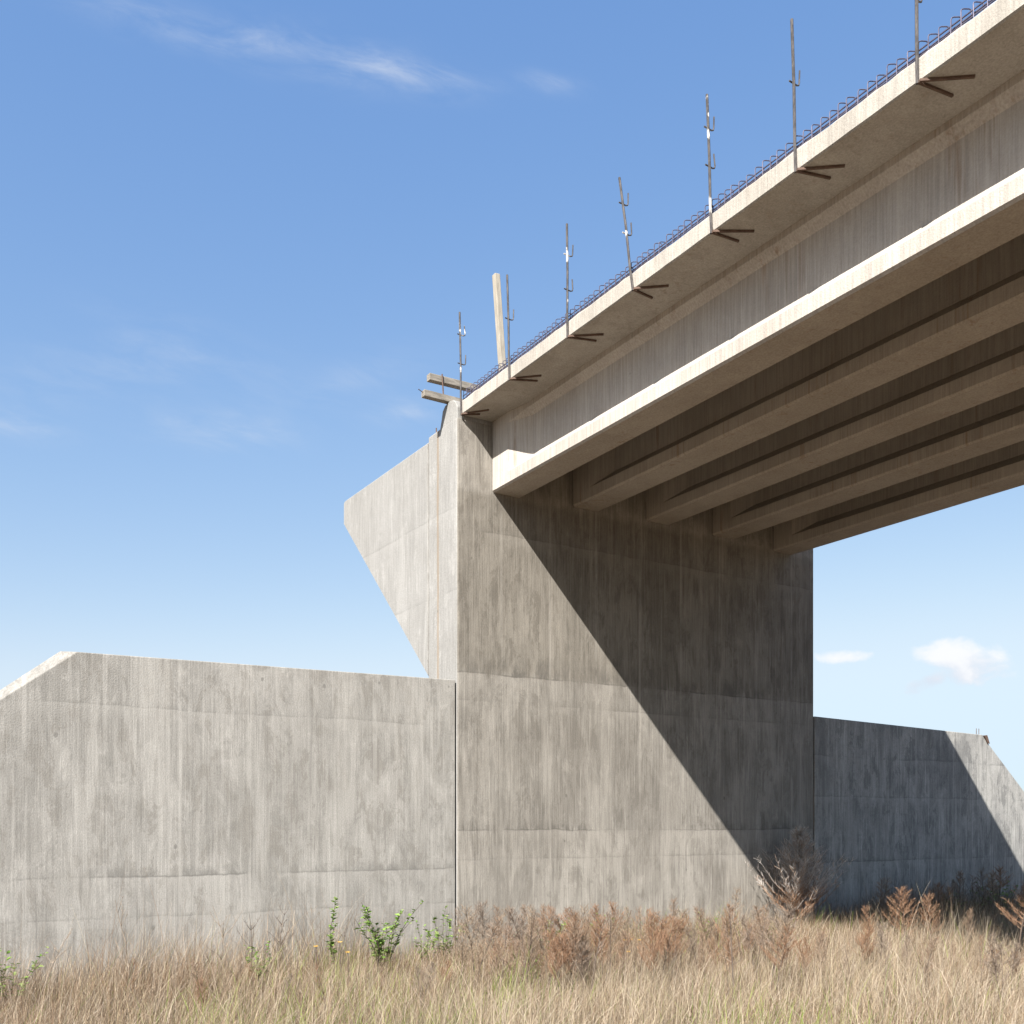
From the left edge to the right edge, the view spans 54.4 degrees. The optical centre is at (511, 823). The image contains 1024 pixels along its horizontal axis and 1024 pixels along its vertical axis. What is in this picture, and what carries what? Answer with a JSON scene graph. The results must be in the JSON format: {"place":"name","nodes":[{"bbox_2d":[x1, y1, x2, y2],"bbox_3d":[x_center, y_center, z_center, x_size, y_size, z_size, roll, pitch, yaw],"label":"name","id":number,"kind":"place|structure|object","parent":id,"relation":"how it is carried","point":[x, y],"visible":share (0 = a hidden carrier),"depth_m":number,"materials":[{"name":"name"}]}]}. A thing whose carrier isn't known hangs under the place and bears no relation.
{"place":"outdoors","nodes":[
{"label":"outdoors","id":0,"kind":"place"},
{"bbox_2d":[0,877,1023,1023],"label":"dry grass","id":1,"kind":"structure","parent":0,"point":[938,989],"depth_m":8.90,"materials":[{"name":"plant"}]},
{"bbox_2d":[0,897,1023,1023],"bbox_3d":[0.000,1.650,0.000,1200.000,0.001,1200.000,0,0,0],"label":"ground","id":2,"kind":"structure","parent":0,"point":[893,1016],"depth_m":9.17,"materials":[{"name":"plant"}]},
{"bbox_2d":[0,947,48,1010],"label":"green plant","id":3,"kind":"object","parent":2,"relation":"on","point":[8,958],"visible":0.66,"depth_m":8.61,"materials":[{"name":"green plant"}]},
{"bbox_2d":[36,929,71,1019],"bbox_3d":[-3.840,1.269,8.342,0.275,0.764,0.304,0,0,-12],"label":"dead stalk","id":4,"kind":"object","parent":2,"relation":"on","point":[55,959],"visible":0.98,"depth_m":8.40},
{"bbox_2d":[115,896,162,1002],"bbox_3d":[-3.376,1.147,8.859,0.473,1.007,0.272,0,0,16],"label":"dead stalk","id":5,"kind":"object","parent":2,"relation":"on","point":[121,923],"visible":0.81,"depth_m":8.90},
{"bbox_2d":[148,977,165,1021],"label":"dry weed","id":6,"kind":"object","parent":2,"relation":"on","point":[157,994],"visible":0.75,"depth_m":8.14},
{"bbox_2d":[189,959,210,1011],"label":"dry weed","id":7,"kind":"object","parent":2,"relation":"on","point":[195,969],"visible":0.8,"depth_m":8.51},
{"bbox_2d":[194,978,212,1013],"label":"dry weed","id":8,"kind":"object","parent":2,"relation":"on","point":[201,991],"visible":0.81,"depth_m":8.33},
{"bbox_2d":[199,907,240,991],"bbox_3d":[-2.860,1.225,9.774,0.406,0.850,0.273,0,0,-36],"label":"dead stalk","id":9,"kind":"object","parent":2,"relation":"on","point":[223,939],"visible":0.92,"depth_m":9.82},
{"bbox_2d":[0,651,454,990],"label":"wing wall","id":10,"kind":"structure","parent":2,"relation":"on","point":[190,785],"depth_m":10.94,"materials":[{"name":"concrete"}]},
{"bbox_2d":[237,914,269,979],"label":"dead stalk","id":11,"kind":"object","parent":2,"relation":"on","point":[251,940],"visible":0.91,"depth_m":10.12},
{"bbox_2d":[244,941,271,987],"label":"green plant","id":12,"kind":"object","parent":2,"relation":"on","point":[256,954],"visible":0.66,"depth_m":9.88,"materials":[{"name":"green plant"}]},
{"bbox_2d":[326,897,337,975],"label":"green plant","id":13,"kind":"object","parent":2,"relation":"on","point":[330,942],"visible":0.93,"depth_m":10.50,"materials":[{"name":"green plant"}]},
{"bbox_2d":[354,900,423,976],"bbox_3d":[-1.467,1.228,10.676,0.806,0.850,0.794,0,0,-36],"label":"green plant","id":14,"kind":"object","parent":2,"relation":"on","point":[378,943],"visible":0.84,"depth_m":10.59,"materials":[{"name":"green plant"}]},
{"bbox_2d":[410,963,427,1016],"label":"dry weed","id":15,"kind":"object","parent":2,"relation":"on","point":[417,974],"visible":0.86,"depth_m":8.42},
{"bbox_2d":[414,961,437,1009],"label":"dry weed","id":16,"kind":"object","parent":2,"relation":"on","point":[432,964],"visible":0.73,"depth_m":8.67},
{"bbox_2d":[414,920,439,964],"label":"green plant","id":17,"kind":"object","parent":2,"relation":"on","point":[428,940],"visible":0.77,"depth_m":11.22,"materials":[{"name":"green plant"}]},
{"bbox_2d":[423,905,464,959],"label":"green plant","id":18,"kind":"object","parent":2,"relation":"on","point":[450,927],"visible":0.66,"depth_m":11.48,"materials":[{"name":"green plant"}]},
{"bbox_2d":[450,906,462,966],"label":"dry weed","id":19,"kind":"object","parent":2,"relation":"on","point":[455,927],"visible":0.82,"depth_m":11.09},
{"bbox_2d":[447,919,474,991],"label":"dry weed","id":20,"kind":"object","parent":2,"relation":"on","point":[465,947],"visible":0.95,"depth_m":9.18,"materials":[{"name":"plant"}]},
{"bbox_2d":[465,904,479,941],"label":"dry weed","id":21,"kind":"object","parent":2,"relation":"on","point":[477,922],"visible":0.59,"depth_m":12.03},
{"bbox_2d":[460,904,488,980],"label":"dry weed","id":22,"kind":"object","parent":2,"relation":"on","point":[467,933],"visible":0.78,"depth_m":9.94,"materials":[{"name":"plant"}]},
{"bbox_2d":[467,899,494,953],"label":"dry weed","id":23,"kind":"object","parent":2,"relation":"on","point":[481,913],"visible":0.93,"depth_m":11.69,"materials":[{"name":"plant"}]},
{"bbox_2d":[475,949,488,987],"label":"dry weed","id":24,"kind":"object","parent":2,"relation":"on","point":[477,964],"visible":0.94,"depth_m":9.28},
{"bbox_2d":[468,916,502,983],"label":"dry weed","id":25,"kind":"object","parent":2,"relation":"on","point":[486,944],"visible":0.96,"depth_m":9.86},
{"bbox_2d":[485,925,506,990],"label":"dry weed","id":26,"kind":"object","parent":2,"relation":"on","point":[491,934],"visible":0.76,"depth_m":9.87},
{"bbox_2d":[491,940,504,984],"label":"dry weed","id":27,"kind":"object","parent":2,"relation":"on","point":[497,958],"visible":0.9,"depth_m":9.68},
{"bbox_2d":[493,904,505,958],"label":"dry weed","id":28,"kind":"object","parent":2,"relation":"on","point":[497,934],"visible":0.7,"depth_m":11.71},
{"bbox_2d":[499,925,516,962],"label":"dry weed","id":29,"kind":"object","parent":2,"relation":"on","point":[508,940],"visible":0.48,"depth_m":11.38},
{"bbox_2d":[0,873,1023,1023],"bbox_3d":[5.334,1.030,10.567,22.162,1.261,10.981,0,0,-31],"label":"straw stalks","id":30,"kind":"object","parent":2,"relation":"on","point":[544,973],"visible":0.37,"depth_m":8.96,"materials":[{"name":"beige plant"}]},
{"bbox_2d":[502,938,523,995],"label":"dry weed","id":31,"kind":"object","parent":2,"relation":"on","point":[512,958],"visible":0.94,"depth_m":9.37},
{"bbox_2d":[512,904,530,955],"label":"dry weed","id":32,"kind":"object","parent":2,"relation":"on","point":[523,910],"visible":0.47,"depth_m":11.78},
{"bbox_2d":[503,906,542,978],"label":"dry weed","id":33,"kind":"object","parent":2,"relation":"on","point":[509,912],"visible":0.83,"depth_m":10.60,"materials":[{"name":"plant"}]},
{"bbox_2d":[515,903,541,970],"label":"dry weed","id":34,"kind":"object","parent":2,"relation":"on","point":[532,946],"visible":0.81,"depth_m":10.12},
{"bbox_2d":[516,909,542,975],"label":"dry weed","id":35,"kind":"object","parent":2,"relation":"on","point":[533,923],"visible":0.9,"depth_m":9.57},
{"bbox_2d":[537,904,556,943],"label":"dry weed","id":36,"kind":"object","parent":2,"relation":"on","point":[549,917],"visible":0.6,"depth_m":11.34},
{"bbox_2d":[542,927,569,991],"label":"dry weed","id":37,"kind":"object","parent":2,"relation":"on","point":[551,937],"visible":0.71,"depth_m":9.41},
{"bbox_2d":[543,937,571,997],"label":"dry weed","id":38,"kind":"object","parent":2,"relation":"on","point":[555,957],"visible":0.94,"depth_m":9.20,"materials":[{"name":"plant"}]},
{"bbox_2d":[551,911,576,962],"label":"dry weed","id":39,"kind":"object","parent":2,"relation":"on","point":[559,925],"visible":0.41,"depth_m":11.25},
{"bbox_2d":[551,931,591,996],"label":"dry weed","id":40,"kind":"object","parent":2,"relation":"on","point":[564,945],"visible":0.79,"depth_m":9.42,"materials":[{"name":"plant"}]},
{"bbox_2d":[554,909,591,993],"bbox_3d":[0.569,1.233,9.584,0.396,0.835,0.304,0,0,-12],"label":"dry weed","id":41,"kind":"object","parent":2,"relation":"on","point":[570,926],"visible":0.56,"depth_m":9.58,"materials":[{"name":"plant"}]},
{"bbox_2d":[565,915,589,999],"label":"dry weed","id":42,"kind":"object","parent":2,"relation":"on","point":[574,931],"visible":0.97,"depth_m":9.42,"materials":[{"name":"plant"}]},
{"bbox_2d":[344,400,812,952],"bbox_3d":[1.071,-1.663,15.795,6.450,7.425,3.770,0,0,-32],"label":"bridge abutment","id":43,"kind":"object","parent":2,"relation":"on","point":[634,710],"visible":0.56,"depth_m":13.78,"materials":[{"name":"concrete"}]},
{"bbox_2d":[418,389,462,403],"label":"timber beam","id":44,"kind":"structure","parent":43,"relation":"on","point":[435,396],"depth_m":12.62,"materials":[{"name":"wood"}]},
{"bbox_2d":[462,0,1023,554],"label":"concrete bridge","id":45,"kind":"structure","parent":43,"relation":"on","point":[810,362],"depth_m":9.67,"materials":[{"name":"concrete"}]},
{"bbox_2d":[457,312,488,415],"bbox_3d":[-0.475,-5.776,12.482,0.437,1.309,0.125,0,0,19],"label":"railing bar","id":46,"kind":"object","parent":45,"relation":"on","point":[471,412],"visible":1,"depth_m":12.50,"materials":[{"name":"metal"}]},
{"bbox_2d":[492,273,505,369],"bbox_3d":[-0.146,-6.299,13.198,0.230,1.902,0.085,0,0,-32],"label":"timber post","id":47,"kind":"object","parent":45,"relation":"on","point":[498,317],"visible":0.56,"depth_m":13.15,"materials":[{"name":"wood"}]},
{"bbox_2d":[505,274,540,381],"bbox_3d":[0.137,-5.741,11.522,0.436,1.239,0.144,0,0,13],"label":"railing bar","id":48,"kind":"object","parent":45,"relation":"on","point":[521,378],"visible":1,"depth_m":11.52,"materials":[{"name":"metal"}]},
{"bbox_2d":[564,223,603,341],"bbox_3d":[0.758,-5.726,10.541,0.423,1.208,0.149,0,0,6],"label":"railing bar","id":49,"kind":"object","parent":45,"relation":"on","point":[578,337],"visible":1,"depth_m":10.51,"materials":[{"name":"metal"}]},
{"bbox_2d":[618,177,668,298],"bbox_3d":[1.269,-5.721,9.646,0.487,1.202,0.224,0,0,8],"label":"railing bar","id":50,"kind":"object","parent":45,"relation":"on","point":[634,289],"visible":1,"depth_m":9.64,"materials":[{"name":"metal"}]},
{"bbox_2d":[704,94,753,242],"bbox_3d":[1.883,-5.741,8.707,0.426,1.239,0.168,0,0,0],"label":"railing bar","id":51,"kind":"object","parent":45,"relation":"on","point":[716,232],"visible":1,"depth_m":8.67,"materials":[{"name":"metal"}]},
{"bbox_2d":[789,18,844,179],"bbox_3d":[2.394,-5.736,7.870,0.422,1.229,0.157,0,0,7],"label":"railing bar","id":52,"kind":"object","parent":45,"relation":"on","point":[803,170],"visible":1,"depth_m":7.85,"materials":[{"name":"metal"}]},
{"bbox_2d":[915,0,974,97],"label":"railing bar","id":53,"kind":"object","parent":45,"relation":"on","point":[922,82],"visible":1,"depth_m":6.89,"materials":[{"name":"metal"}]},
{"bbox_2d":[568,940,592,988],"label":"dry weed","id":54,"kind":"object","parent":2,"relation":"on","point":[580,950],"visible":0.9,"depth_m":9.34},
{"bbox_2d":[570,904,590,975],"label":"dry weed","id":55,"kind":"object","parent":2,"relation":"on","point":[584,909],"visible":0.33,"depth_m":10.14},
{"bbox_2d":[574,911,592,976],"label":"dry weed","id":56,"kind":"object","parent":2,"relation":"on","point":[588,936],"visible":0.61,"depth_m":9.80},
{"bbox_2d":[580,942,593,997],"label":"dry weed","id":57,"kind":"object","parent":2,"relation":"on","point":[587,961],"visible":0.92,"depth_m":9.40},
{"bbox_2d":[588,918,608,1000],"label":"dry weed","id":58,"kind":"object","parent":2,"relation":"on","point":[597,951],"visible":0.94,"depth_m":9.23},
{"bbox_2d":[589,903,608,959],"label":"dry weed","id":59,"kind":"object","parent":2,"relation":"on","point":[595,911],"visible":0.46,"depth_m":11.55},
{"bbox_2d":[591,913,616,981],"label":"dry weed","id":60,"kind":"object","parent":2,"relation":"on","point":[596,939],"visible":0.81,"depth_m":10.05,"materials":[{"name":"plant"}]},
{"bbox_2d":[595,916,620,990],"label":"dry weed","id":61,"kind":"object","parent":2,"relation":"on","point":[610,932],"visible":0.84,"depth_m":9.80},
{"bbox_2d":[600,909,622,951],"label":"dry weed","id":62,"kind":"object","parent":2,"relation":"on","point":[609,914],"visible":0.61,"depth_m":11.49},
{"bbox_2d":[606,901,626,942],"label":"dry weed","id":63,"kind":"object","parent":2,"relation":"on","point":[613,909],"visible":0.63,"depth_m":12.21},
{"bbox_2d":[612,928,632,986],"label":"dry weed","id":64,"kind":"object","parent":2,"relation":"on","point":[624,946],"visible":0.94,"depth_m":9.53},
{"bbox_2d":[623,939,642,995],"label":"dry weed","id":65,"kind":"object","parent":2,"relation":"on","point":[635,956],"visible":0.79,"depth_m":9.51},
{"bbox_2d":[628,925,653,982],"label":"dry weed","id":66,"kind":"object","parent":2,"relation":"on","point":[644,950],"visible":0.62,"depth_m":9.64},
{"bbox_2d":[633,910,667,985],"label":"dry weed","id":67,"kind":"object","parent":2,"relation":"on","point":[652,938],"visible":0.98,"depth_m":9.18,"materials":[{"name":"plant"}]},
{"bbox_2d":[644,916,674,972],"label":"dry weed","id":68,"kind":"object","parent":2,"relation":"on","point":[657,952],"visible":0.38,"depth_m":10.60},
{"bbox_2d":[653,915,681,981],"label":"dry weed","id":69,"kind":"object","parent":2,"relation":"on","point":[667,941],"visible":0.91,"depth_m":9.56,"materials":[{"name":"plant"}]},
{"bbox_2d":[663,916,690,981],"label":"dry weed","id":70,"kind":"object","parent":2,"relation":"on","point":[681,929],"visible":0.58,"depth_m":10.35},
{"bbox_2d":[684,926,708,971],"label":"dry weed","id":71,"kind":"object","parent":2,"relation":"on","point":[690,936],"visible":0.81,"depth_m":10.71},
{"bbox_2d":[695,930,713,990],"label":"dry weed","id":72,"kind":"object","parent":2,"relation":"on","point":[701,935],"visible":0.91,"depth_m":9.68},
{"bbox_2d":[693,906,717,966],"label":"dry weed","id":73,"kind":"object","parent":2,"relation":"on","point":[704,921],"visible":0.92,"depth_m":11.50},
{"bbox_2d":[714,904,735,953],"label":"dry weed","id":74,"kind":"object","parent":2,"relation":"on","point":[729,906],"visible":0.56,"depth_m":11.56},
{"bbox_2d":[718,916,735,958],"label":"dry weed","id":75,"kind":"object","parent":2,"relation":"on","point":[724,921],"visible":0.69,"depth_m":11.22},
{"bbox_2d":[716,937,739,980],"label":"dry weed","id":76,"kind":"object","parent":2,"relation":"on","point":[728,949],"visible":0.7,"depth_m":10.37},
{"bbox_2d":[723,887,742,937],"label":"dry weed","id":77,"kind":"object","parent":2,"relation":"on","point":[738,890],"visible":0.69,"depth_m":13.63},
{"bbox_2d":[717,903,751,995],"bbox_3d":[2.069,1.190,9.322,0.318,0.920,0.263,0,0,39],"label":"dry weed","id":78,"kind":"object","parent":2,"relation":"on","point":[730,942],"visible":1,"depth_m":9.32,"materials":[{"name":"plant"}]},
{"bbox_2d":[738,913,763,970],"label":"dry weed","id":79,"kind":"object","parent":2,"relation":"on","point":[748,934],"visible":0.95,"depth_m":10.83,"materials":[{"name":"plant"}]},
{"bbox_2d":[748,906,776,961],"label":"dry weed","id":80,"kind":"object","parent":2,"relation":"on","point":[757,914],"visible":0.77,"depth_m":11.16,"materials":[{"name":"plant"}]},
{"bbox_2d":[751,903,797,977],"bbox_3d":[2.684,1.215,10.142,0.415,0.870,0.517,0,0,-28],"label":"dry weed","id":81,"kind":"object","parent":2,"relation":"on","point":[790,907],"visible":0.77,"depth_m":10.13,"materials":[{"name":"plant"}]},
{"bbox_2d":[763,916,792,985],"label":"dry weed","id":82,"kind":"object","parent":2,"relation":"on","point":[781,921],"visible":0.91,"depth_m":9.53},
{"bbox_2d":[760,925,797,994],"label":"dry weed","id":83,"kind":"object","parent":2,"relation":"on","point":[784,951],"visible":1,"depth_m":9.45,"materials":[{"name":"plant"}]},
{"bbox_2d":[745,825,853,924],"bbox_3d":[4.361,0.820,14.979,1.444,1.661,1.668,0,0,30],"label":"tall weed","id":84,"kind":"object","parent":2,"relation":"on","point":[802,855],"visible":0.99,"depth_m":14.94,"materials":[{"name":"plant"}]},
{"bbox_2d":[794,940,813,982],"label":"dry weed","id":85,"kind":"object","parent":2,"relation":"on","point":[800,949],"visible":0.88,"depth_m":9.97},
{"bbox_2d":[809,931,825,972],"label":"dry weed","id":86,"kind":"object","parent":2,"relation":"on","point":[819,944],"visible":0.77,"depth_m":10.62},
{"bbox_2d":[855,930,871,979],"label":"dry weed","id":87,"kind":"object","parent":2,"relation":"on","point":[862,943],"visible":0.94,"depth_m":10.43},
{"bbox_2d":[851,923,877,969],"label":"dry weed","id":88,"kind":"object","parent":2,"relation":"on","point":[870,931],"visible":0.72,"depth_m":10.62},
{"bbox_2d":[859,905,877,935],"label":"dry weed","id":89,"kind":"object","parent":2,"relation":"on","point":[866,915],"visible":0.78,"depth_m":12.92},
{"bbox_2d":[866,923,892,966],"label":"dry weed","id":90,"kind":"object","parent":2,"relation":"on","point":[878,932],"visible":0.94,"depth_m":10.47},
{"bbox_2d":[873,877,893,923],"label":"dry weed","id":91,"kind":"object","parent":2,"relation":"on","point":[886,890],"visible":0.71,"depth_m":15.80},
{"bbox_2d":[882,885,922,938],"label":"dry weed","id":92,"kind":"object","parent":2,"relation":"on","point":[903,900],"visible":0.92,"depth_m":12.60,"materials":[{"name":"plant"}]},
{"bbox_2d":[899,930,913,968],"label":"dry weed","id":93,"kind":"object","parent":2,"relation":"on","point":[904,941],"visible":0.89,"depth_m":10.15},
{"bbox_2d":[813,716,1023,926],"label":"wing wall","id":94,"kind":"structure","parent":2,"relation":"on","point":[900,802],"depth_m":17.11,"materials":[{"name":"concrete"}]},
{"bbox_2d":[823,870,1023,931],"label":"shade growth","id":95,"kind":"object","parent":2,"relation":"on","point":[962,908],"visible":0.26,"depth_m":15.50,"materials":[{"name":"brown plant"}]},
{"bbox_2d":[915,934,942,996],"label":"dry weed","id":96,"kind":"object","parent":2,"relation":"on","point":[932,947],"visible":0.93,"depth_m":9.24,"materials":[{"name":"plant"}]},
{"bbox_2d":[919,893,945,943],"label":"dry weed","id":97,"kind":"object","parent":2,"relation":"on","point":[929,911],"visible":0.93,"depth_m":12.54,"materials":[{"name":"plant"}]},
{"bbox_2d":[926,881,949,916],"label":"dry weed","id":98,"kind":"object","parent":2,"relation":"on","point":[939,891],"visible":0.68,"depth_m":15.35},
{"bbox_2d":[942,877,964,914],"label":"dry weed","id":99,"kind":"object","parent":2,"relation":"on","point":[952,904],"visible":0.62,"depth_m":15.91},
{"bbox_2d":[951,870,969,908],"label":"dry weed","id":100,"kind":"object","parent":2,"relation":"on","point":[959,881],"visible":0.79,"depth_m":16.55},
{"bbox_2d":[962,906,973,952],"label":"dry weed","id":101,"kind":"object","parent":2,"relation":"on","point":[968,922],"visible":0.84,"depth_m":12.43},
{"bbox_2d":[971,866,993,900],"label":"dry weed","id":102,"kind":"object","parent":2,"relation":"on","point":[983,877],"visible":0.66,"depth_m":16.71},
{"bbox_2d":[979,932,1005,998],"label":"dry weed","id":103,"kind":"object","parent":2,"relation":"on","point":[994,964],"visible":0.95,"depth_m":9.24,"materials":[{"name":"plant"}]},
{"bbox_2d":[981,871,1004,917],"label":"dry weed","id":104,"kind":"object","parent":2,"relation":"on","point":[992,881],"visible":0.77,"depth_m":16.16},
{"bbox_2d":[970,880,1021,910],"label":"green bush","id":105,"kind":"object","parent":2,"relation":"on","point":[1000,893],"visible":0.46,"depth_m":16.58,"materials":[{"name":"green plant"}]},
{"bbox_2d":[987,865,1012,899],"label":"dry weed","id":106,"kind":"object","parent":2,"relation":"on","point":[1000,872],"visible":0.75,"depth_m":16.77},
{"bbox_2d":[985,940,1016,1001],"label":"dry weed","id":107,"kind":"object","parent":2,"relation":"on","point":[1000,951],"visible":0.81,"depth_m":9.30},
{"bbox_2d":[996,883,1023,961],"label":"dry weed","id":108,"kind":"object","parent":2,"relation":"on","point":[1014,907],"visible":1,"depth_m":11.86,"materials":[{"name":"plant"}]},
{"bbox_2d":[1004,943,1021,984],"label":"dry weed","id":109,"kind":"object","parent":2,"relation":"on","point":[1017,947],"visible":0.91,"depth_m":9.84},
{"bbox_2d":[0,0,1023,790],"label":"sky","id":110,"kind":"structure","parent":0,"point":[241,241],"materials":[{"name":"blue"}]},
{"bbox_3d":[-0.885,-5.602,12.772,0.028,0.325,0.037,0,0,-31],"label":"steel rod","id":111,"kind":"object","parent":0,"visible":0},
{"bbox_2d":[427,373,481,391],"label":"timber beam","id":112,"kind":"structure","parent":111,"relation":"on","point":[447,381],"depth_m":12.85,"materials":[{"name":"wood"}]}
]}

